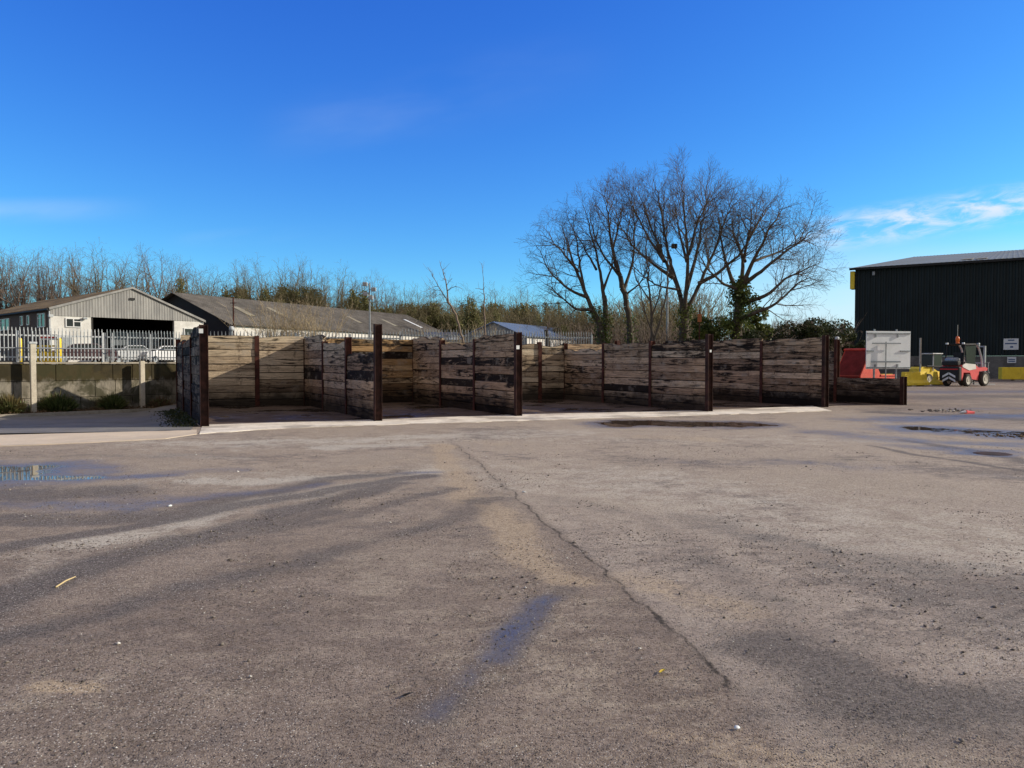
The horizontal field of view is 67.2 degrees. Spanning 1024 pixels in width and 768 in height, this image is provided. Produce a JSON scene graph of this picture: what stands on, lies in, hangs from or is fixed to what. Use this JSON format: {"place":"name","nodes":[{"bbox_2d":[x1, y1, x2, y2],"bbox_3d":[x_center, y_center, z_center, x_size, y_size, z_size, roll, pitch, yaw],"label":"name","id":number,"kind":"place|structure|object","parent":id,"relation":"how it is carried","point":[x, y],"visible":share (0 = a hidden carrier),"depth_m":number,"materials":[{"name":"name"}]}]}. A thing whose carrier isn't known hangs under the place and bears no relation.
{"place":"outdoors","nodes":[
{"label":"outdoors","id":0,"kind":"place"},
{"bbox_2d":[0,287,205,361],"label":"barn","id":1,"kind":"structure","parent":0,"point":[129,309],"depth_m":60.62,"materials":[{"name":"beige metal"}]},
{"bbox_2d":[37,313,45,327],"bbox_3d":[-34.870,-4.717,57.058,1.600,1.030,0.080,1,2,41],"label":"window","id":2,"kind":"structure","parent":1,"relation":"in","point":[41,317],"depth_m":57.02,"materials":[{"name":"teal glass"}]},
{"bbox_2d":[65,318,81,327],"bbox_3d":[-32.473,-4.530,57.017,0.080,0.680,1.080,1,2,41],"label":"window","id":3,"kind":"structure","parent":1,"relation":"in","point":[69,322],"depth_m":56.98,"materials":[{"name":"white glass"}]},
{"bbox_2d":[161,292,441,339],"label":"long shed","id":4,"kind":"structure","parent":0,"point":[201,306],"depth_m":81.43,"materials":[{"name":"grey metal"}]},
{"bbox_2d":[0,377,1023,767],"bbox_3d":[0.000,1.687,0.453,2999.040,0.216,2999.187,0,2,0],"label":"ground","id":5,"kind":"structure","parent":0,"point":[330,701],"depth_m":5.34,"materials":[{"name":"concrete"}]},
{"bbox_2d":[0,362,175,412],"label":"retaining wall","id":6,"kind":"structure","parent":5,"relation":"on","point":[103,378],"depth_m":27.45,"materials":[{"name":"concrete"}]},
{"bbox_2d":[0,326,104,361],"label":"palisade fence","id":7,"kind":"object","parent":6,"relation":"on","point":[17,334],"visible":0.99,"depth_m":26.63,"materials":[{"name":"metal"}]},
{"bbox_2d":[0,331,175,361],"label":"hand rail","id":8,"kind":"object","parent":6,"relation":"on","point":[127,349],"visible":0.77,"depth_m":27.86,"materials":[{"name":"metal"}]},
{"bbox_2d":[104,329,187,361],"bbox_3d":[-13.705,-1.375,29.043,0.134,1.290,3.124,2,2,44],"label":"palisade fence","id":9,"kind":"object","parent":6,"relation":"on","point":[142,338],"visible":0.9,"depth_m":28.76,"materials":[{"name":"metal"}]},
{"bbox_2d":[0,405,193,434],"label":"side lane","id":10,"kind":"structure","parent":5,"relation":"on","point":[119,422],"depth_m":20.48,"materials":[{"name":"asphalt"}]},
{"bbox_2d":[0,408,153,416],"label":"kerb","id":11,"kind":"structure","parent":10,"relation":"on","point":[74,412],"depth_m":26.14,"materials":[{"name":"concrete"}]},
{"bbox_2d":[149,406,197,426],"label":"wall weeds","id":12,"kind":"object","parent":10,"relation":"on","point":[181,417],"depth_m":21.03,"materials":[{"name":"green plant"}]},
{"bbox_2d":[0,429,196,446],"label":"concrete strip","id":13,"kind":"object","parent":5,"relation":"on","point":[18,439],"visible":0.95,"depth_m":16.22,"materials":[{"name":"concrete"}]},
{"bbox_2d":[175,324,208,426],"bbox_3d":[-9.639,-0.167,22.985,0.220,2.841,9.195,-1,2,-27],"label":"bay divider","id":14,"kind":"object","parent":5,"relation":"on","point":[192,381],"visible":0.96,"depth_m":20.74,"materials":[{"name":"wood"}]},
{"bbox_2d":[181,335,303,406],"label":"bay back wall","id":15,"kind":"structure","parent":5,"relation":"on","point":[253,371],"depth_m":27.96,"materials":[{"name":"wood"}]},
{"bbox_2d":[303,324,381,420],"bbox_3d":[-5.655,-0.262,24.746,0.200,2.930,9.176,-1,2,-27],"label":"bay divider","id":16,"kind":"object","parent":5,"relation":"on","point":[341,378],"visible":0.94,"depth_m":23.63,"materials":[{"name":"wood"}]},
{"bbox_2d":[326,338,412,402],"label":"bay back wall","id":17,"kind":"structure","parent":5,"relation":"on","point":[397,373],"depth_m":30.27,"materials":[{"name":"wood"}]},
{"bbox_2d":[411,332,521,415],"bbox_3d":[-1.859,-0.295,26.683,0.220,2.884,9.195,-1,2,-27],"label":"bay divider","id":18,"kind":"object","parent":5,"relation":"on","point":[483,373],"visible":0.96,"depth_m":25.55,"materials":[{"name":"wood"}]},
{"bbox_2d":[418,341,563,399],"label":"bay back wall","id":19,"kind":"structure","parent":5,"relation":"on","point":[542,372],"depth_m":32.41,"materials":[{"name":"wood"}]},
{"bbox_2d":[199,406,830,433],"bbox_3d":[1.917,0.952,22.648,20.731,0.020,2.708,-1,2,-25],"label":"concrete apron","id":20,"kind":"object","parent":5,"relation":"on","point":[216,428],"visible":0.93,"depth_m":21.65,"materials":[{"name":"concrete"}]},
{"bbox_2d":[568,340,619,350],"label":"bay back wall","id":21,"kind":"structure","parent":5,"relation":"on","point":[577,347],"depth_m":33.23,"materials":[{"name":"wood"}]},
{"bbox_2d":[562,334,712,410],"bbox_3d":[4.319,-0.318,28.788,0.200,2.810,9.195,-1,2,-27],"label":"bay divider","id":22,"kind":"object","parent":5,"relation":"on","point":[672,375],"visible":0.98,"depth_m":27.75,"materials":[{"name":"wood"}]},
{"bbox_2d":[663,335,828,406],"bbox_3d":[9.108,-0.427,31.408,0.200,2.879,9.145,-1,2,-27],"label":"bay divider","id":23,"kind":"object","parent":5,"relation":"on","point":[789,371],"visible":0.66,"depth_m":29.54,"materials":[{"name":"wood"}]},
{"bbox_2d":[840,348,894,377],"bbox_3d":[16.163,-0.516,35.208,2.720,2.220,1.365,-1,2,-32],"label":"skip","id":24,"kind":"object","parent":5,"relation":"on","point":[853,363],"visible":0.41,"depth_m":34.60,"materials":[{"name":"red paint"}]},
{"bbox_2d":[829,337,906,404],"bbox_3d":[12.508,-0.491,32.606,0.200,2.940,9.145,-1,2,-27],"label":"bay divider","id":25,"kind":"object","parent":5,"relation":"on","point":[892,391],"visible":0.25,"depth_m":30.14,"materials":[{"name":"wood"}]},
{"bbox_2d":[866,329,910,378],"bbox_3d":[15.742,-0.804,32.199,2.103,2.968,0.200,0,2,-12],"label":"signboard","id":26,"kind":"object","parent":5,"relation":"on","point":[885,350],"visible":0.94,"depth_m":32.17,"materials":[{"name":"metal"}]},
{"bbox_2d":[901,372,929,385],"bbox_3d":[26.655,-0.333,51.043,2.300,0.950,0.720,-1,2,-28],"label":"yellow barrier","id":27,"kind":"object","parent":5,"relation":"on","point":[916,378],"visible":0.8,"depth_m":50.84,"materials":[{"name":"paint"}]},
{"bbox_2d":[909,353,957,382],"bbox_3d":[30.633,-1.125,56.105,3.750,2.236,1.600,-1,2,-25],"label":"compact loader","id":28,"kind":"object","parent":5,"relation":"on","point":[927,365],"visible":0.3,"depth_m":55.55,"materials":[{"name":"metal"}]},
{"bbox_2d":[939,325,994,385],"bbox_3d":[30.652,-1.900,51.587,4.718,4.043,1.685,-1,2,-30],"label":"forklift","id":29,"kind":"object","parent":5,"relation":"on","point":[958,369],"visible":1,"depth_m":50.70,"materials":[{"name":"metal"}]},
{"bbox_2d":[973,451,1012,455],"bbox_3d":[8.383,1.212,13.431,0.600,0.010,0.600,0,2,0],"label":"drain cover","id":30,"kind":"object","parent":5,"relation":"on","point":[993,453],"visible":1,"depth_m":13.39,"materials":[{"name":"metal"}]},
{"bbox_2d":[998,367,1023,380],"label":"yellow barrier","id":31,"kind":"object","parent":5,"relation":"on","point":[1014,373],"visible":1,"depth_m":66.06,"materials":[{"name":"paint"}]},
{"bbox_2d":[0,0,1023,336],"label":"sky","id":32,"kind":"structure","parent":0,"point":[397,138],"materials":[{"name":"blue"}]},
{"bbox_2d":[209,399,885,423],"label":"bay floor","id":33,"kind":"structure","parent":0,"point":[265,414],"depth_m":25.30,"materials":[{"name":"concrete"}]},
{"bbox_2d":[849,249,1023,377],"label":"warehouse","id":34,"kind":"structure","parent":0,"point":[933,301],"depth_m":77.32,"materials":[{"name":"black metal"}]},
{"bbox_2d":[1003,338,1018,349],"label":"wall sign","id":35,"kind":"object","parent":34,"relation":"attached to","point":[1011,344],"visible":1,"depth_m":74.14,"materials":[{"name":"white"}]},
{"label":"upper yard","id":36,"kind":"structure","parent":0,"visible":0},
{"bbox_2d":[0,248,34,308],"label":"bare tree","id":37,"kind":"object","parent":36,"relation":"on","point":[12,278],"visible":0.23,"depth_m":127.62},
{"bbox_2d":[0,254,35,308],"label":"bare tree","id":38,"kind":"object","parent":36,"relation":"on","point":[7,282],"visible":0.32,"depth_m":126.36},
{"bbox_2d":[0,254,61,309],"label":"bare tree","id":39,"kind":"object","parent":36,"relation":"on","point":[22,273],"visible":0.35,"depth_m":126.41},
{"bbox_2d":[0,246,66,308],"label":"bare tree","id":40,"kind":"object","parent":36,"relation":"on","point":[13,295],"visible":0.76,"depth_m":122.04,"materials":[{"name":"plant"}]},
{"bbox_2d":[0,247,88,309],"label":"bare tree","id":41,"kind":"object","parent":36,"relation":"on","point":[38,281],"visible":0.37,"depth_m":126.38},
{"bbox_2d":[37,345,57,361],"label":"yellow gate","id":42,"kind":"structure","parent":36,"relation":"on","point":[49,355],"depth_m":49.99,"materials":[{"name":"metal"}]},
{"bbox_2d":[13,246,106,302],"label":"bare tree","id":43,"kind":"object","parent":36,"relation":"on","point":[52,288],"visible":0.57,"depth_m":119.03,"materials":[{"name":"plant"}]},
{"bbox_2d":[19,246,114,299],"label":"bare tree","id":44,"kind":"object","parent":36,"relation":"on","point":[67,276],"visible":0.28,"depth_m":126.80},
{"bbox_2d":[32,246,105,299],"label":"bare tree","id":45,"kind":"object","parent":36,"relation":"on","point":[39,274],"visible":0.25,"depth_m":126.83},
{"bbox_2d":[48,343,118,361],"bbox_3d":[-29.540,-2.063,52.953,4.230,1.460,1.756,-1,2,-38],"label":"parked car","id":46,"kind":"object","parent":36,"relation":"on","point":[86,352],"visible":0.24,"depth_m":52.36,"materials":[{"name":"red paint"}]},
{"bbox_2d":[53,237,134,296],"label":"bare tree","id":47,"kind":"object","parent":36,"relation":"on","point":[96,285],"visible":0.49,"depth_m":121.26,"materials":[{"name":"plant"}]},
{"bbox_2d":[66,252,143,294],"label":"bare tree","id":48,"kind":"object","parent":36,"relation":"on","point":[117,282],"visible":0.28,"depth_m":128.67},
{"bbox_2d":[92,247,160,292],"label":"bare tree","id":49,"kind":"object","parent":36,"relation":"on","point":[136,281],"visible":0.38,"depth_m":128.59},
{"bbox_2d":[111,345,149,361],"bbox_3d":[-28.932,-2.206,57.948,1.756,1.460,4.230,1,2,30],"label":"parked car","id":50,"kind":"object","parent":36,"relation":"on","point":[125,351],"visible":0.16,"depth_m":57.29,"materials":[{"name":"silver metal"}]},
{"bbox_2d":[135,346,175,361],"bbox_3d":[-27.434,-2.263,59.946,1.756,1.460,4.230,1,2,20],"label":"parked car","id":51,"kind":"object","parent":36,"relation":"on","point":[141,354],"visible":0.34,"depth_m":59.10,"materials":[{"name":"white paint"}]},
{"bbox_2d":[121,240,194,297],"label":"bare tree","id":52,"kind":"object","parent":36,"relation":"on","point":[146,276],"visible":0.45,"depth_m":120.82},
{"bbox_2d":[131,254,204,299],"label":"bare tree","id":53,"kind":"object","parent":36,"relation":"on","point":[166,281],"visible":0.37,"depth_m":117.18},
{"bbox_2d":[156,262,202,298],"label":"bare tree","id":54,"kind":"object","parent":36,"relation":"on","point":[180,284],"visible":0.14,"depth_m":114.29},
{"bbox_2d":[164,262,213,294],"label":"bare tree","id":55,"kind":"object","parent":36,"relation":"on","point":[187,284],"visible":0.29,"depth_m":112.68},
{"bbox_2d":[172,266,244,295],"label":"bare tree","id":56,"kind":"object","parent":36,"relation":"on","point":[208,282],"visible":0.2,"depth_m":121.42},
{"bbox_2d":[208,258,257,300],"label":"bare tree","id":57,"kind":"object","parent":36,"relation":"on","point":[226,291],"visible":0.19,"depth_m":122.63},
{"bbox_2d":[219,275,253,299],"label":"bare tree","id":58,"kind":"object","parent":36,"relation":"on","point":[240,290],"visible":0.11,"depth_m":115.24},
{"bbox_2d":[229,259,273,299],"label":"bare tree","id":59,"kind":"object","parent":36,"relation":"on","point":[248,289],"visible":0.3,"depth_m":118.94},
{"bbox_2d":[243,252,287,298],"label":"bare tree","id":60,"kind":"object","parent":36,"relation":"on","point":[260,279],"visible":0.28,"depth_m":127.98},
{"bbox_2d":[259,259,300,302],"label":"bare tree","id":61,"kind":"object","parent":36,"relation":"on","point":[281,289],"visible":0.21,"depth_m":118.60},
{"bbox_2d":[213,294,357,337],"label":"dead stems","id":62,"kind":"object","parent":36,"relation":"on","point":[271,326],"visible":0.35,"depth_m":33.19,"materials":[{"name":"plant"}]},
{"bbox_2d":[258,252,312,295],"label":"bare tree","id":63,"kind":"object","parent":36,"relation":"on","point":[298,279],"visible":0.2,"depth_m":122.11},
{"bbox_2d":[285,262,327,306],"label":"bare tree","id":64,"kind":"object","parent":36,"relation":"on","point":[305,294],"visible":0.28,"depth_m":116.54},
{"bbox_2d":[301,269,350,307],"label":"bare tree","id":65,"kind":"object","parent":36,"relation":"on","point":[325,303],"visible":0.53,"depth_m":112.12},
{"bbox_2d":[309,275,350,307],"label":"bare tree","id":66,"kind":"object","parent":36,"relation":"on","point":[337,298],"visible":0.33,"depth_m":114.36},
{"bbox_2d":[314,260,370,308],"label":"bare tree","id":67,"kind":"object","parent":36,"relation":"on","point":[361,286],"visible":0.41,"depth_m":116.94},
{"bbox_2d":[295,330,400,339],"bbox_3d":[-6.547,-1.382,31.172,4.341,1.542,0.134,-1,2,-27],"label":"palisade fence","id":68,"kind":"object","parent":36,"relation":"on","point":[365,337],"visible":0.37,"depth_m":31.18,"materials":[{"name":"metal"}]},
{"bbox_2d":[335,274,374,309],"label":"bare tree","id":69,"kind":"object","parent":36,"relation":"on","point":[353,297],"visible":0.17,"depth_m":114.88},
{"bbox_2d":[338,274,386,311],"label":"bare tree","id":70,"kind":"object","parent":36,"relation":"on","point":[365,303],"visible":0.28,"depth_m":112.07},
{"bbox_2d":[362,282,375,337],"bbox_3d":[-9.580,-4.069,51.830,0.900,5.535,0.290,0,2,0],"label":"floodlight mast","id":71,"kind":"object","parent":36,"relation":"on","point":[371,289],"visible":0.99,"depth_m":51.74,"materials":[{"name":"metal"}]},
{"bbox_2d":[347,268,399,310],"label":"bare tree","id":72,"kind":"object","parent":36,"relation":"on","point":[374,300],"visible":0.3,"depth_m":123.43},
{"bbox_2d":[370,279,408,313],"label":"bare tree","id":73,"kind":"object","parent":36,"relation":"on","point":[389,299],"visible":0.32,"depth_m":114.90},
{"bbox_2d":[376,289,405,313],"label":"bare tree","id":74,"kind":"object","parent":36,"relation":"on","point":[386,308],"visible":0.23,"depth_m":113.80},
{"bbox_2d":[390,281,423,315],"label":"bare tree","id":75,"kind":"object","parent":36,"relation":"on","point":[403,305],"visible":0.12,"depth_m":123.66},
{"bbox_2d":[408,300,436,327],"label":"bare tree","id":76,"kind":"object","parent":36,"relation":"on","point":[428,322],"visible":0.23,"depth_m":112.46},
{"bbox_2d":[415,281,451,326],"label":"bare tree","id":77,"kind":"object","parent":36,"relation":"on","point":[432,305],"visible":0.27,"depth_m":114.27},
{"bbox_2d":[420,261,463,342],"bbox_3d":[-2.807,-3.019,32.928,2.098,4.538,1.468,0,2,0],"label":"sapling","id":78,"kind":"object","parent":36,"relation":"on","point":[454,312],"visible":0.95,"depth_m":32.89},
{"bbox_2d":[422,332,461,341],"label":"shed","id":79,"kind":"structure","parent":36,"relation":"on","point":[440,333],"depth_m":100.02,"materials":[{"name":"grey metal"}]},
{"bbox_2d":[433,299,457,331],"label":"bare tree","id":80,"kind":"object","parent":36,"relation":"on","point":[439,321],"visible":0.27,"depth_m":112.72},
{"bbox_2d":[437,297,464,331],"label":"bare tree","id":81,"kind":"object","parent":36,"relation":"on","point":[451,320],"visible":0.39,"depth_m":108.39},
{"bbox_2d":[398,317,523,342],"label":"dead stems","id":82,"kind":"object","parent":36,"relation":"on","point":[480,330],"visible":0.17,"depth_m":34.49,"materials":[{"name":"plant"}]},
{"bbox_2d":[446,283,489,334],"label":"bare tree","id":83,"kind":"object","parent":36,"relation":"on","point":[473,318],"visible":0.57,"depth_m":100.78,"materials":[{"name":"plant"}]},
{"bbox_2d":[399,328,592,346],"bbox_3d":[-0.455,-1.540,34.072,9.296,1.692,0.134,-1,2,-25],"label":"palisade fence","id":84,"kind":"object","parent":36,"relation":"on","point":[533,336],"visible":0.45,"depth_m":34.64,"materials":[{"name":"metal"}]},
{"bbox_2d":[483,282,511,316],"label":"bare tree","id":85,"kind":"object","parent":36,"relation":"on","point":[492,304],"visible":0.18,"depth_m":127.92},
{"bbox_2d":[460,322,585,346],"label":"shed","id":86,"kind":"structure","parent":36,"relation":"on","point":[513,327],"depth_m":94.92,"materials":[{"name":"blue metal"}]},
{"bbox_2d":[509,284,544,323],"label":"bare tree","id":87,"kind":"object","parent":36,"relation":"on","point":[522,306],"visible":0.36,"depth_m":116.22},
{"bbox_2d":[304,274,760,343],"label":"undergrowth","id":88,"kind":"object","parent":36,"relation":"on","point":[656,315],"visible":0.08,"depth_m":95.77,"materials":[{"name":"plant"}]},
{"bbox_2d":[529,298,571,331],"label":"bare tree","id":89,"kind":"object","parent":36,"relation":"on","point":[547,323],"visible":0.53,"depth_m":105.17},
{"bbox_2d":[548,315,580,336],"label":"bare tree","id":90,"kind":"object","parent":36,"relation":"on","point":[563,328],"visible":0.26,"depth_m":104.61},
{"bbox_2d":[512,186,633,343],"bbox_3d":[3.522,-5.979,39.737,5.193,8.922,7.050,1,2,28],"label":"bare tree","id":91,"kind":"object","parent":36,"relation":"on","point":[603,330],"visible":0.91,"depth_m":39.79,"materials":[{"name":"brown plant"}]},
{"bbox_2d":[553,301,594,341],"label":"bare tree","id":92,"kind":"object","parent":36,"relation":"on","point":[572,318],"visible":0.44,"depth_m":105.68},
{"bbox_2d":[565,169,666,343],"bbox_3d":[5.381,-6.534,41.020,5.363,9.540,3.668,0,2,0],"label":"bare tree","id":93,"kind":"object","parent":36,"relation":"on","point":[629,319],"visible":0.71,"depth_m":40.77,"materials":[{"name":"brown plant"}]},
{"bbox_2d":[629,232,670,340],"bbox_3d":[6.717,-4.692,37.638,1.991,5.558,1.363,1,2,23],"label":"bare tree","id":94,"kind":"object","parent":36,"relation":"on","point":[652,311],"visible":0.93,"depth_m":37.83,"materials":[{"name":"brown plant"}]},
{"bbox_2d":[630,259,677,343],"bbox_3d":[6.866,-3.901,37.010,2.607,4.097,1.395,0,2,-15],"label":"bare tree","id":95,"kind":"object","parent":36,"relation":"on","point":[662,313],"visible":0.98,"depth_m":36.90,"materials":[{"name":"brown plant"}]},
{"bbox_2d":[591,143,786,340],"bbox_3d":[8.794,-6.811,39.773,9.828,10.774,7.723,0,2,0],"label":"bare tree","id":96,"kind":"object","parent":36,"relation":"on","point":[684,311],"visible":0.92,"depth_m":39.61,"materials":[{"name":"brown plant"}]},
{"bbox_2d":[522,314,862,358],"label":"undergrowth","id":97,"kind":"object","parent":36,"relation":"on","point":[642,339],"visible":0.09,"depth_m":44.43,"materials":[{"name":"plant"}]},
{"bbox_2d":[691,315,734,340],"bbox_3d":[10.145,-1.994,38.795,2.442,2.982,1.878,1,2,21],"label":"bush","id":98,"kind":"object","parent":36,"relation":"on","point":[708,327],"visible":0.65,"depth_m":38.47,"materials":[{"name":"green plant"}]},
{"bbox_2d":[742,306,773,335],"bbox_3d":[12.586,-2.288,39.625,2.351,3.523,1.611,-1,2,-39],"label":"bush","id":99,"kind":"object","parent":36,"relation":"on","point":[755,321],"visible":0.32,"depth_m":39.45,"materials":[{"name":"green plant"}]},
{"bbox_2d":[742,329,773,339],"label":"bush","id":100,"kind":"object","parent":36,"relation":"on","point":[757,334],"visible":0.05,"depth_m":37.64,"materials":[{"name":"green plant"}]},
{"bbox_2d":[671,177,848,340],"bbox_3d":[12.287,-5.933,38.814,8.617,9.279,7.186,0,2,10],"label":"bare tree","id":101,"kind":"object","parent":36,"relation":"on","point":[741,293],"visible":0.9,"depth_m":38.31,"materials":[{"name":"brown plant"}]},
{"bbox_2d":[769,320,824,338],"bbox_3d":[13.825,-1.846,38.263,2.960,2.726,2.011,0,2,0],"label":"bush","id":102,"kind":"object","parent":36,"relation":"on","point":[801,333],"visible":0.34,"depth_m":37.95,"materials":[{"name":"green plant"}]},
{"bbox_2d":[802,316,856,350],"bbox_3d":[15.770,-1.959,39.208,2.964,2.895,2.866,0,2,0],"label":"bush","id":103,"kind":"object","parent":36,"relation":"on","point":[830,330],"visible":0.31,"depth_m":38.52,"materials":[{"name":"green plant"}]},
{"bbox_2d":[830,330,865,355],"bbox_3d":[17.621,-1.690,40.208,2.558,2.302,1.987,1,2,29],"label":"bush","id":104,"kind":"object","parent":36,"relation":"on","point":[861,344],"visible":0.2,"depth_m":40.10,"materials":[{"name":"green plant"}]},
{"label":"planting bed","id":105,"kind":"structure","parent":0,"visible":0},
{"bbox_2d":[0,393,29,413],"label":"shrub","id":106,"kind":"object","parent":105,"relation":"on","point":[11,405],"visible":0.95,"depth_m":25.10,"materials":[{"name":"green plant"}]},
{"bbox_2d":[28,342,36,412],"bbox_3d":[-16.092,-0.204,25.873,0.200,2.430,0.240,2,2,44],"label":"concrete post","id":107,"kind":"object","parent":105,"relation":"on","point":[33,386],"visible":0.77,"depth_m":25.82,"materials":[{"name":"beige concrete"}]},
{"bbox_2d":[35,389,82,411],"bbox_3d":[-15.599,0.572,26.299,2.176,0.842,1.114,0,2,0],"label":"shrub","id":108,"kind":"object","parent":105,"relation":"on","point":[57,402],"visible":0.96,"depth_m":26.08,"materials":[{"name":"green plant"}]},
{"bbox_2d":[6,404,161,413],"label":"leaf litter","id":109,"kind":"object","parent":105,"relation":"on","point":[90,409],"visible":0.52,"depth_m":26.93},
{"bbox_2d":[90,391,130,409],"bbox_3d":[-14.405,0.580,27.461,1.877,0.753,1.173,0,2,0],"label":"shrub","id":110,"kind":"object","parent":105,"relation":"on","point":[112,401],"visible":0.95,"depth_m":27.38,"materials":[{"name":"green plant"}]},
{"bbox_2d":[139,361,144,407],"bbox_3d":[-13.649,0.043,28.417,0.160,1.790,0.160,2,2,44],"label":"concrete post","id":111,"kind":"object","parent":105,"relation":"on","point":[141,383],"visible":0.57,"depth_m":28.36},
{"bbox_2d":[146,395,174,407],"bbox_3d":[-13.123,0.663,28.847,1.296,0.544,1.155,0,2,0],"label":"shrub","id":112,"kind":"object","parent":105,"relation":"on","point":[159,401],"visible":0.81,"depth_m":28.65,"materials":[{"name":"green plant"}]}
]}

